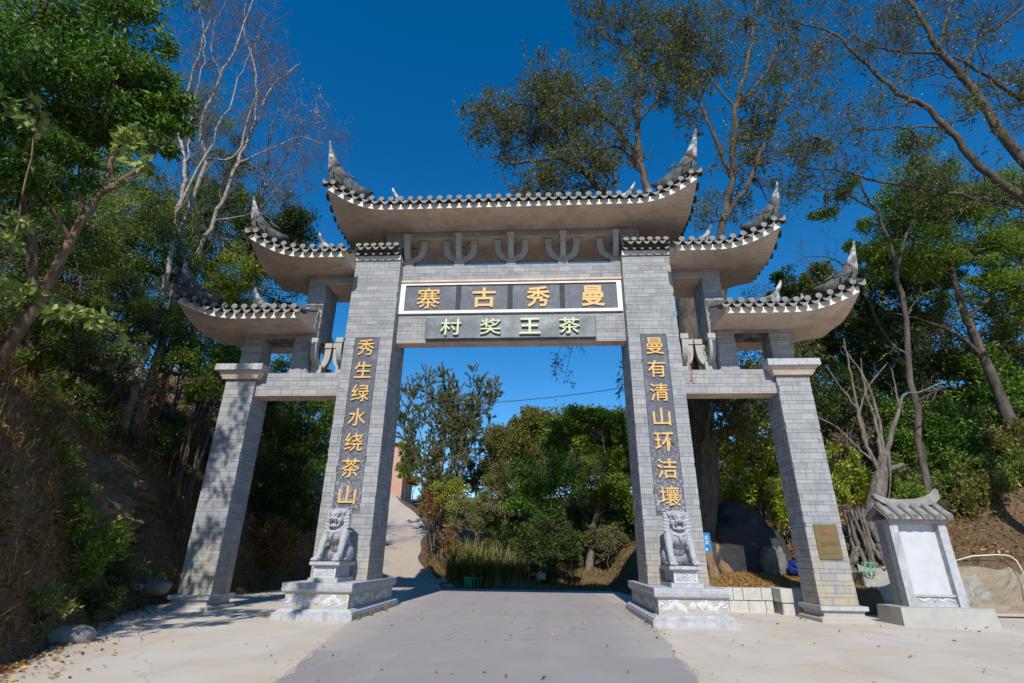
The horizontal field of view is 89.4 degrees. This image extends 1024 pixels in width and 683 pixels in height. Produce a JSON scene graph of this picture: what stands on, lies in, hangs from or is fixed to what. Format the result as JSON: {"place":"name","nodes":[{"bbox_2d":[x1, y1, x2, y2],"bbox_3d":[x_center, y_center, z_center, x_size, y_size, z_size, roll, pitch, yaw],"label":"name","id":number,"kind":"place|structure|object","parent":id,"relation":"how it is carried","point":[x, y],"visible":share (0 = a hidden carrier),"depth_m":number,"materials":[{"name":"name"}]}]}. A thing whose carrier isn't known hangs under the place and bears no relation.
{"place":"outdoors","nodes":[
{"label":"outdoors","id":0,"kind":"place"},
{"bbox_2d":[382,493,442,588],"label":"concrete path","id":1,"kind":"structure","parent":0,"point":[406,532],"depth_m":41.69,"materials":[{"name":"grey concrete"}]},
{"bbox_2d":[272,588,699,682],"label":"asphalt road","id":2,"kind":"structure","parent":0,"point":[451,621],"depth_m":13.30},
{"bbox_2d":[276,650,697,682],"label":"asphalt patch","id":3,"kind":"object","parent":2,"relation":"on","point":[398,667],"visible":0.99,"depth_m":8.41,"materials":[{"name":"grey asphalt"}]},
{"bbox_2d":[0,307,1023,673],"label":"hillside ground","id":4,"kind":"structure","parent":0,"point":[874,599],"depth_m":20.18,"materials":[{"name":"soil"}]},
{"bbox_2d":[0,210,65,284],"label":"sunlit shrub","id":5,"kind":"object","parent":4,"relation":"on","point":[48,241],"visible":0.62,"depth_m":20.84,"materials":[{"name":"green plant"}]},
{"bbox_2d":[0,312,69,366],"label":"sunlit shrub","id":6,"kind":"object","parent":4,"relation":"on","point":[37,330],"visible":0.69,"depth_m":17.94,"materials":[{"name":"green plant"}]},
{"bbox_2d":[0,145,77,235],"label":"leafy shrub","id":7,"kind":"object","parent":4,"relation":"on","point":[4,205],"visible":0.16,"depth_m":23.18,"materials":[{"name":"green plant"}]},
{"bbox_2d":[3,242,102,343],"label":"sunlit shrub","id":8,"kind":"object","parent":4,"relation":"on","point":[79,282],"visible":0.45,"depth_m":21.00,"materials":[{"name":"green plant"}]},
{"bbox_2d":[25,579,84,638],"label":"bank shrub","id":9,"kind":"object","parent":4,"relation":"on","point":[44,614],"visible":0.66,"depth_m":10.20,"materials":[{"name":"green plant"}]},
{"bbox_2d":[0,279,117,371],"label":"leafy shrub","id":10,"kind":"object","parent":4,"relation":"on","point":[70,298],"visible":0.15,"depth_m":20.60,"materials":[{"name":"green plant"}]},
{"bbox_2d":[0,176,121,339],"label":"leafy shrub","id":11,"kind":"object","parent":4,"relation":"on","point":[61,199],"visible":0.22,"depth_m":23.75,"materials":[{"name":"green plant"}]},
{"bbox_2d":[2,202,128,284],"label":"sunlit shrub","id":12,"kind":"object","parent":4,"relation":"on","point":[97,225],"visible":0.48,"depth_m":22.95,"materials":[{"name":"green plant"}]},
{"bbox_2d":[28,319,107,383],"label":"sunlit shrub","id":13,"kind":"object","parent":4,"relation":"on","point":[62,355],"visible":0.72,"depth_m":19.16,"materials":[{"name":"green plant"}]},
{"bbox_2d":[46,625,97,643],"bbox_3d":[-9.044,6.041,10.568,0.912,0.431,0.739,-1,-23,3],"label":"rock","id":14,"kind":"object","parent":4,"relation":"on","point":[78,634],"visible":0.71,"depth_m":10.37,"materials":[{"name":"grey stone"}]},
{"bbox_2d":[0,82,155,346],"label":"broadleaf vine","id":15,"kind":"object","parent":4,"relation":"on","point":[69,313],"visible":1,"depth_m":11.71,"materials":[{"name":"green plant"}]},
{"bbox_2d":[43,319,152,409],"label":"sunlit shrub","id":16,"kind":"object","parent":4,"relation":"on","point":[130,349],"visible":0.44,"depth_m":21.36,"materials":[{"name":"green plant"}]},
{"bbox_2d":[65,496,138,597],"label":"leafy shrub","id":17,"kind":"object","parent":4,"relation":"on","point":[98,547],"visible":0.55,"depth_m":13.63,"materials":[{"name":"green plant"}]},
{"bbox_2d":[61,204,147,381],"bbox_3d":[-19.976,-2.303,24.351,4.036,9.607,2.201,-1,-23,3],"label":"sunlit shrub","id":18,"kind":"object","parent":4,"relation":"on","point":[135,234],"visible":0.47,"depth_m":25.44,"materials":[{"name":"green plant"}]},
{"bbox_2d":[79,576,130,621],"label":"bank shrub","id":19,"kind":"object","parent":4,"relation":"on","point":[92,597],"visible":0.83,"depth_m":13.35,"materials":[{"name":"green plant"}]},
{"bbox_2d":[0,0,212,372],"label":"broadleaf tree","id":20,"kind":"object","parent":4,"relation":"on","point":[154,110],"visible":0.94,"depth_m":16.08,"materials":[{"name":"green plant"}]},
{"bbox_2d":[82,360,142,414],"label":"bank shrub","id":21,"kind":"object","parent":4,"relation":"on","point":[114,385],"visible":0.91,"depth_m":20.12,"materials":[{"name":"green plant"}]},
{"bbox_2d":[68,256,162,400],"bbox_3d":[-17.756,-0.613,22.424,4.016,6.785,2.094,-8,-24,21],"label":"sunlit shrub","id":22,"kind":"object","parent":4,"relation":"on","point":[111,276],"visible":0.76,"depth_m":23.07,"materials":[{"name":"green plant"}]},
{"bbox_2d":[83,449,162,564],"bbox_3d":[-13.962,6.097,18.526,2.359,3.900,6.477,8,-24,-18],"label":"rock outcrop","id":23,"kind":"object","parent":4,"relation":"on","point":[124,489],"visible":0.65,"depth_m":17.80,"materials":[{"name":"grey stone"}]},
{"bbox_2d":[52,174,197,388],"bbox_3d":[-19.620,-3.076,24.901,6.965,11.625,4.144,5,-23,-10],"label":"tree","id":24,"kind":"object","parent":4,"relation":"on","point":[153,223],"visible":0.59,"depth_m":25.80,"materials":[{"name":"green plant"}]},
{"bbox_2d":[102,398,171,472],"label":"bank shrub","id":25,"kind":"object","parent":4,"relation":"on","point":[140,441],"visible":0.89,"depth_m":20.87,"materials":[{"name":"green plant"}]},
{"bbox_2d":[91,169,184,254],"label":"sunlit shrub","id":26,"kind":"object","parent":4,"relation":"on","point":[126,204],"visible":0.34,"depth_m":27.77,"materials":[{"name":"green plant"}]},
{"bbox_2d":[0,336,279,622],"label":"bank ivy","id":27,"kind":"object","parent":4,"relation":"on","point":[2,506],"visible":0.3,"depth_m":14.23,"materials":[{"name":"green plant"}]},
{"bbox_2d":[0,587,280,682],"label":"verge litter","id":28,"kind":"object","parent":4,"relation":"on","point":[22,665],"visible":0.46,"depth_m":9.94,"materials":[{"name":"brown plant"}]},
{"bbox_2d":[112,289,186,414],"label":"sunlit shrub","id":29,"kind":"object","parent":4,"relation":"on","point":[141,310],"visible":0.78,"depth_m":23.94,"materials":[{"name":"green plant"}]},
{"bbox_2d":[0,333,306,645],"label":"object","id":30,"kind":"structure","parent":4,"relation":"on","point":[1,523],"depth_m":15.08,"materials":[{"name":"green plant"}]},
{"bbox_2d":[0,312,309,628],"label":"bank brambles","id":31,"kind":"object","parent":4,"relation":"on","point":[36,390],"visible":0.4,"depth_m":14.15,"materials":[{"name":"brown plant"}]},
{"bbox_2d":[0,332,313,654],"bbox_3d":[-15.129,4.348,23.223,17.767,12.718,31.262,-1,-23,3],"label":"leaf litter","id":32,"kind":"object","parent":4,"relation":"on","point":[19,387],"visible":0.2,"depth_m":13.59,"materials":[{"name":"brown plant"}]},
{"bbox_2d":[116,245,211,405],"bbox_3d":[-18.024,-0.861,25.648,5.508,9.659,2.831,-1,-23,3],"label":"sunlit shrub","id":33,"kind":"object","parent":4,"relation":"on","point":[177,275],"visible":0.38,"depth_m":26.40,"materials":[{"name":"green plant"}]},
{"bbox_2d":[136,422,199,466],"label":"leafy shrub","id":34,"kind":"object","parent":4,"relation":"on","point":[161,440],"visible":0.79,"depth_m":23.03,"materials":[{"name":"green plant"}]},
{"bbox_2d":[138,311,223,450],"bbox_3d":[-15.829,1.925,24.000,4.521,7.140,2.412,-1,-23,3],"label":"sunlit shrub","id":35,"kind":"object","parent":4,"relation":"on","point":[177,331],"visible":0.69,"depth_m":24.39,"materials":[{"name":"green plant"}]},
{"bbox_2d":[112,70,259,373],"bbox_3d":[-23.974,-8.907,36.131,9.310,24.017,5.439,5,-23,-9],"label":"leafy tree","id":36,"kind":"object","parent":4,"relation":"on","point":[220,135],"visible":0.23,"depth_m":38.92,"materials":[{"name":"green plant"}]},
{"bbox_2d":[132,170,251,410],"bbox_3d":[-18.952,-3.008,28.534,7.898,15.873,4.028,-1,-23,3],"label":"leafy shrub","id":37,"kind":"object","parent":4,"relation":"on","point":[213,190],"visible":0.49,"depth_m":30.06,"materials":[{"name":"green plant"}]},
{"bbox_2d":[150,335,241,515],"bbox_3d":[-14.364,3.522,23.282,4.100,8.488,2.866,-1,-23,3],"label":"leafy shrub","id":38,"kind":"object","parent":4,"relation":"on","point":[217,382],"visible":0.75,"depth_m":23.91,"materials":[{"name":"green plant"}]},
{"bbox_2d":[121,0,291,429],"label":"white trunk tree","id":39,"kind":"object","parent":4,"relation":"on","point":[133,392],"visible":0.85,"depth_m":29.36,"materials":[{"name":"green plant"}]},
{"bbox_2d":[154,132,275,411],"bbox_3d":[-18.505,-5.226,30.846,5.978,19.793,4.142,-16,-28,35],"label":"tree","id":40,"kind":"object","parent":4,"relation":"on","point":[232,162],"visible":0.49,"depth_m":33.45,"materials":[{"name":"green plant"}]},
{"bbox_2d":[130,0,301,434],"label":"white trunk tree","id":41,"kind":"object","parent":4,"relation":"on","point":[175,269],"visible":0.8,"depth_m":30.10,"materials":[{"name":"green plant"}]},
{"bbox_2d":[178,239,267,534],"bbox_3d":[-14.234,1.689,24.650,4.499,14.445,3.191,-1,-23,3],"label":"leafy shrub","id":42,"kind":"object","parent":4,"relation":"on","point":[249,267],"visible":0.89,"depth_m":26.23,"materials":[{"name":"green plant"}]},
{"bbox_2d":[139,0,357,435],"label":"white trunk tree","id":43,"kind":"object","parent":4,"relation":"on","point":[210,230],"visible":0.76,"depth_m":30.07,"materials":[{"name":"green plant"}]},
{"bbox_2d":[175,24,332,465],"bbox_3d":[-16.460,-8.861,32.298,8.994,32.947,4.837,-1,-23,3],"label":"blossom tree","id":44,"kind":"object","parent":4,"relation":"on","point":[262,188],"visible":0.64,"depth_m":33.55,"materials":[{"name":"grey plant"}]},
{"bbox_2d":[197,169,314,436],"bbox_3d":[-17.637,-3.221,33.237,7.587,19.251,4.421,-1,-23,3],"label":"tree","id":45,"kind":"object","parent":4,"relation":"on","point":[283,199],"visible":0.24,"depth_m":35.54,"materials":[{"name":"green plant"}]},
{"bbox_2d":[215,370,300,456],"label":"leafy shrub","id":46,"kind":"object","parent":4,"relation":"on","point":[270,416],"visible":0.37,"depth_m":27.02,"materials":[{"name":"green plant"}]},
{"bbox_2d":[220,195,324,348],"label":"leafy tree","id":47,"kind":"object","parent":4,"relation":"on","point":[293,219],"visible":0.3,"depth_m":30.84,"materials":[{"name":"green plant"}]},
{"bbox_2d":[250,513,313,586],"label":"leafy shrub","id":48,"kind":"object","parent":4,"relation":"on","point":[281,550],"visible":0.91,"depth_m":26.54,"materials":[{"name":"green plant"}]},
{"bbox_2d":[246,453,321,546],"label":"leafy shrub","id":49,"kind":"object","parent":4,"relation":"on","point":[308,501],"visible":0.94,"depth_m":29.08,"materials":[{"name":"green plant"}]},
{"bbox_2d":[256,401,335,539],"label":"leafy shrub","id":50,"kind":"object","parent":4,"relation":"on","point":[300,448],"visible":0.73,"depth_m":31.21,"materials":[{"name":"green plant"}]},
{"bbox_2d":[416,488,448,561],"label":"dense bush","id":51,"kind":"object","parent":4,"relation":"on","point":[434,508],"visible":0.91,"depth_m":40.08,"materials":[{"name":"green plant"}]},
{"bbox_2d":[396,361,504,558],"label":"feathery tree","id":52,"kind":"object","parent":4,"relation":"on","point":[457,450],"visible":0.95,"depth_m":44.32,"materials":[{"name":"green plant"}]},
{"bbox_2d":[427,474,478,551],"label":"dense bush","id":53,"kind":"object","parent":4,"relation":"on","point":[456,489],"visible":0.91,"depth_m":39.49,"materials":[{"name":"green plant"}]},
{"bbox_2d":[428,537,508,585],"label":"reed clump","id":54,"kind":"object","parent":4,"relation":"on","point":[456,572],"visible":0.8,"depth_m":33.52,"materials":[{"name":"green plant"}]},
{"bbox_2d":[451,390,496,545],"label":"feathery tree","id":55,"kind":"object","parent":4,"relation":"on","point":[472,481],"visible":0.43,"depth_m":47.39,"materials":[{"name":"green plant"}]},
{"bbox_2d":[445,487,504,554],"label":"dense bush","id":56,"kind":"object","parent":4,"relation":"on","point":[482,504],"visible":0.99,"depth_m":36.69,"materials":[{"name":"green plant"}]},
{"bbox_2d":[447,539,538,587],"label":"reed clump","id":57,"kind":"object","parent":4,"relation":"on","point":[490,577],"visible":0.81,"depth_m":33.10,"materials":[{"name":"green plant"}]},
{"bbox_2d":[480,519,526,560],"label":"slope bush","id":58,"kind":"object","parent":4,"relation":"on","point":[500,539],"visible":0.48,"depth_m":38.15,"materials":[{"name":"green plant"}]},
{"bbox_2d":[475,466,533,556],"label":"dense bush","id":59,"kind":"object","parent":4,"relation":"on","point":[486,481],"visible":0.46,"depth_m":40.03,"materials":[{"name":"green plant"}]},
{"bbox_2d":[0,588,1023,682],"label":"concrete apron","id":60,"kind":"object","parent":4,"relation":"on","point":[212,647],"visible":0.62,"depth_m":10.26,"materials":[{"name":"beige concrete"}]},
{"bbox_2d":[162,129,874,628],"bbox_3d":[-0.088,0.512,19.708,24.701,17.625,5.194,-1,-23,3],"label":"memorial gateway","id":61,"kind":"object","parent":60,"relation":"on","point":[642,279],"visible":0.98,"depth_m":19.24,"materials":[{"name":"stone"}]},
{"bbox_2d":[307,508,354,582],"bbox_3d":[-5.469,6.304,16.111,0.979,2.123,1.488,-1,-23,3],"label":"stone lion","id":62,"kind":"object","parent":61,"relation":"on","point":[334,563],"visible":1,"depth_m":15.85},
{"bbox_2d":[425,315,595,339],"bbox_3d":[-0.081,-0.541,19.798,6.530,0.900,0.245,-1,-23,3],"label":"metal sign board","id":63,"kind":"object","parent":61,"relation":"attached to","point":[520,327],"visible":1,"depth_m":19.75,"materials":[{"name":"grey metal"}]},
{"bbox_2d":[659,510,703,587],"bbox_3d":[4.977,6.189,15.537,0.932,2.123,1.487,-1,-23,3],"label":"stone lion","id":64,"kind":"object","parent":61,"relation":"on","point":[676,553],"visible":1,"depth_m":15.27},
{"bbox_2d":[813,524,843,558],"bbox_3d":[9.886,6.257,16.172,0.700,1.020,0.047,-1,-23,3],"label":"brass plaque","id":65,"kind":"object","parent":61,"relation":"attached to","point":[828,541],"visible":1,"depth_m":16.15,"materials":[{"name":"gold metal"}]},
{"bbox_2d":[720,587,803,614],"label":"block wall","id":66,"kind":"structure","parent":60,"relation":"on","point":[782,600],"depth_m":17.83,"materials":[{"name":"stone"}]},
{"bbox_2d":[852,571,894,603],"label":"concrete block","id":67,"kind":"structure","parent":60,"relation":"on","point":[879,580],"depth_m":18.50,"materials":[{"name":"paint"}]},
{"bbox_2d":[865,488,1001,627],"bbox_3d":[12.429,6.484,15.835,2.610,3.857,1.313,-1,-23,3],"label":"stone stele","id":68,"kind":"object","parent":60,"relation":"on","point":[926,584],"visible":1,"depth_m":15.54,"materials":[{"name":"stone"}]},
{"bbox_2d":[475,404,558,523],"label":"round tree","id":69,"kind":"object","parent":4,"relation":"on","point":[514,438],"visible":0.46,"depth_m":60.24,"materials":[{"name":"green plant"}]},
{"bbox_2d":[498,549,545,584],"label":"reed clump","id":70,"kind":"object","parent":4,"relation":"on","point":[524,572],"visible":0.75,"depth_m":33.23,"materials":[{"name":"green plant"}]},
{"bbox_2d":[426,532,636,590],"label":"grass","id":71,"kind":"structure","parent":4,"relation":"on","point":[548,582],"depth_m":34.19,"materials":[{"name":"green plant"}]},
{"bbox_2d":[499,445,591,564],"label":"tree","id":72,"kind":"object","parent":4,"relation":"on","point":[561,479],"visible":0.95,"depth_m":36.90,"materials":[{"name":"green plant"}]},
{"bbox_2d":[510,507,581,583],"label":"dense bush","id":73,"kind":"object","parent":4,"relation":"on","point":[550,550],"visible":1,"depth_m":34.16,"materials":[{"name":"green plant"}]},
{"bbox_2d":[533,399,631,494],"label":"round tree","id":74,"kind":"object","parent":4,"relation":"on","point":[578,443],"visible":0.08,"depth_m":58.35,"materials":[{"name":"green plant"}]},
{"bbox_2d":[537,402,634,571],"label":"umbrella tree","id":75,"kind":"object","parent":4,"relation":"on","point":[577,421],"visible":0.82,"depth_m":40.41,"materials":[{"name":"green plant"}]},
{"bbox_2d":[584,522,635,572],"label":"slope bush","id":76,"kind":"object","parent":4,"relation":"on","point":[608,546],"visible":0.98,"depth_m":37.58,"materials":[{"name":"green plant"}]},
{"bbox_2d":[763,476,791,549],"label":"dense bush","id":77,"kind":"object","parent":4,"relation":"on","point":[778,510],"visible":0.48,"depth_m":25.01,"materials":[{"name":"green plant"}]},
{"bbox_2d":[764,264,828,465],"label":"tree","id":78,"kind":"object","parent":4,"relation":"on","point":[788,291],"visible":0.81,"depth_m":35.34,"materials":[{"name":"green plant"}]},
{"bbox_2d":[809,361,886,508],"bbox_3d":[17.910,5.113,27.927,5.136,8.404,2.697,-1,-23,3],"label":"dense bush","id":79,"kind":"object","parent":4,"relation":"on","point":[833,400],"visible":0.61,"depth_m":28.19,"materials":[{"name":"green plant"}]},
{"bbox_2d":[825,439,873,539],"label":"dense bush","id":80,"kind":"object","parent":4,"relation":"on","point":[844,485],"visible":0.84,"depth_m":22.36,"materials":[{"name":"green plant"}]},
{"bbox_2d":[796,261,905,459],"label":"dense tree","id":81,"kind":"object","parent":4,"relation":"on","point":[862,302],"visible":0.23,"depth_m":33.41,"materials":[{"name":"green plant"}]},
{"bbox_2d":[816,394,901,491],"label":"woodland tree","id":82,"kind":"object","parent":4,"relation":"on","point":[864,412],"visible":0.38,"depth_m":28.62,"materials":[{"name":"green plant"}]},
{"bbox_2d":[780,226,943,464],"bbox_3d":[21.449,0.154,31.078,7.576,17.090,3.786,-1,-23,3],"label":"bare tree","id":83,"kind":"object","parent":4,"relation":"on","point":[897,353],"visible":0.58,"depth_m":31.65,"materials":[{"name":"brown plant"}]},
{"bbox_2d":[733,0,1023,295],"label":"leaning tree","id":84,"kind":"object","parent":4,"relation":"on","point":[1006,139],"visible":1,"depth_m":24.11,"materials":[{"name":"green plant"}]},
{"bbox_2d":[818,339,944,570],"bbox_3d":[15.113,4.848,21.443,7.310,10.729,2.043,-1,-23,3],"label":"gnarled tree","id":85,"kind":"object","parent":4,"relation":"on","point":[868,541],"visible":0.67,"depth_m":21.09,"materials":[{"name":"grey plant"}]},
{"bbox_2d":[787,125,981,519],"bbox_3d":[20.236,-1.868,25.155,11.117,21.966,3.336,3,-23,-5],"label":"leaved tree","id":86,"kind":"object","parent":4,"relation":"on","point":[843,193],"visible":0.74,"depth_m":26.67,"materials":[{"name":"green plant"}]},
{"bbox_2d":[753,409,1023,565],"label":"slope litter","id":87,"kind":"object","parent":4,"relation":"on","point":[976,545],"visible":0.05,"depth_m":21.66,"materials":[{"name":"brown plant"}]},
{"bbox_2d":[831,299,974,467],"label":"dense tree","id":88,"kind":"object","parent":4,"relation":"on","point":[867,351],"visible":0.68,"depth_m":31.00,"materials":[{"name":"green plant"}]},
{"bbox_2d":[866,251,966,413],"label":"woodland tree","id":89,"kind":"object","parent":4,"relation":"on","point":[930,285],"visible":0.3,"depth_m":32.54,"materials":[{"name":"green plant"}]},
{"bbox_2d":[840,145,1023,448],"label":"tall green tree","id":90,"kind":"object","parent":4,"relation":"on","point":[922,259],"visible":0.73,"depth_m":28.99,"materials":[{"name":"green plant"}]},
{"bbox_2d":[869,391,994,476],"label":"dense bush","id":91,"kind":"object","parent":4,"relation":"on","point":[946,425],"visible":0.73,"depth_m":27.01,"materials":[{"name":"green plant"}]},
{"bbox_2d":[886,430,981,497],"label":"woodland tree","id":92,"kind":"object","parent":4,"relation":"on","point":[912,455],"visible":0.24,"depth_m":26.43,"materials":[{"name":"green plant"}]},
{"bbox_2d":[852,563,1023,613],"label":"retaining wall","id":93,"kind":"structure","parent":4,"relation":"on","point":[1000,591],"depth_m":18.78,"materials":[{"name":"paint"}]},
{"bbox_2d":[891,460,1017,522],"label":"woodland tree","id":94,"kind":"object","parent":4,"relation":"on","point":[966,503],"visible":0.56,"depth_m":23.46,"materials":[{"name":"green plant"}]},
{"bbox_2d":[902,304,1023,422],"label":"woodland tree","id":95,"kind":"object","parent":4,"relation":"on","point":[928,327],"visible":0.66,"depth_m":30.09,"materials":[{"name":"green plant"}]},
{"bbox_2d":[943,340,1023,433],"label":"dense bush","id":96,"kind":"object","parent":4,"relation":"on","point":[1013,388],"visible":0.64,"depth_m":28.78,"materials":[{"name":"green plant"}]},
{"bbox_2d":[970,416,1023,471],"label":"bush","id":97,"kind":"object","parent":4,"relation":"on","point":[990,442],"visible":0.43,"depth_m":25.70,"materials":[{"name":"green plant"}]},
{"bbox_2d":[971,443,1023,504],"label":"woodland tree","id":98,"kind":"object","parent":4,"relation":"on","point":[1015,467],"visible":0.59,"depth_m":24.23,"materials":[{"name":"green plant"}]},
{"bbox_2d":[977,284,1023,347],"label":"tree","id":99,"kind":"object","parent":4,"relation":"on","point":[1015,316],"visible":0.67,"depth_m":29.60,"materials":[{"name":"green plant"}]},
{"bbox_2d":[0,0,1023,498],"label":"sky","id":100,"kind":"structure","parent":0,"point":[397,68],"materials":[{"name":"blue"}]},
{"bbox_2d":[708,571,880,590],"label":"knoll ground","id":101,"kind":"structure","parent":0,"point":[773,585],"depth_m":19.50,"materials":[{"name":"brown plant"}]},
{"bbox_2d":[452,0,841,578],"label":"great tree","id":102,"kind":"object","parent":101,"relation":"on","point":[703,421],"visible":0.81,"depth_m":29.73,"materials":[{"name":"green plant"}]},
{"bbox_2d":[715,418,781,512],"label":"dense bush","id":103,"kind":"object","parent":101,"relation":"on","point":[759,473],"visible":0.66,"depth_m":26.99,"materials":[{"name":"green plant"}]},
{"bbox_2d":[715,501,792,573],"bbox_3d":[10.051,9.248,22.672,3.753,4.382,2.598,-1,-23,3],"label":"boulder","id":104,"kind":"object","parent":101,"relation":"on","point":[744,535],"visible":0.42,"depth_m":21.87,"materials":[{"name":"grey stone"}]},
{"bbox_2d":[760,545,789,575],"bbox_3d":[10.844,9.451,21.397,1.086,2.086,0.931,-1,-23,3],"label":"boulder","id":105,"kind":"object","parent":101,"relation":"on","point":[773,560],"visible":0.56,"depth_m":21.21,"materials":[{"name":"grey stone"}]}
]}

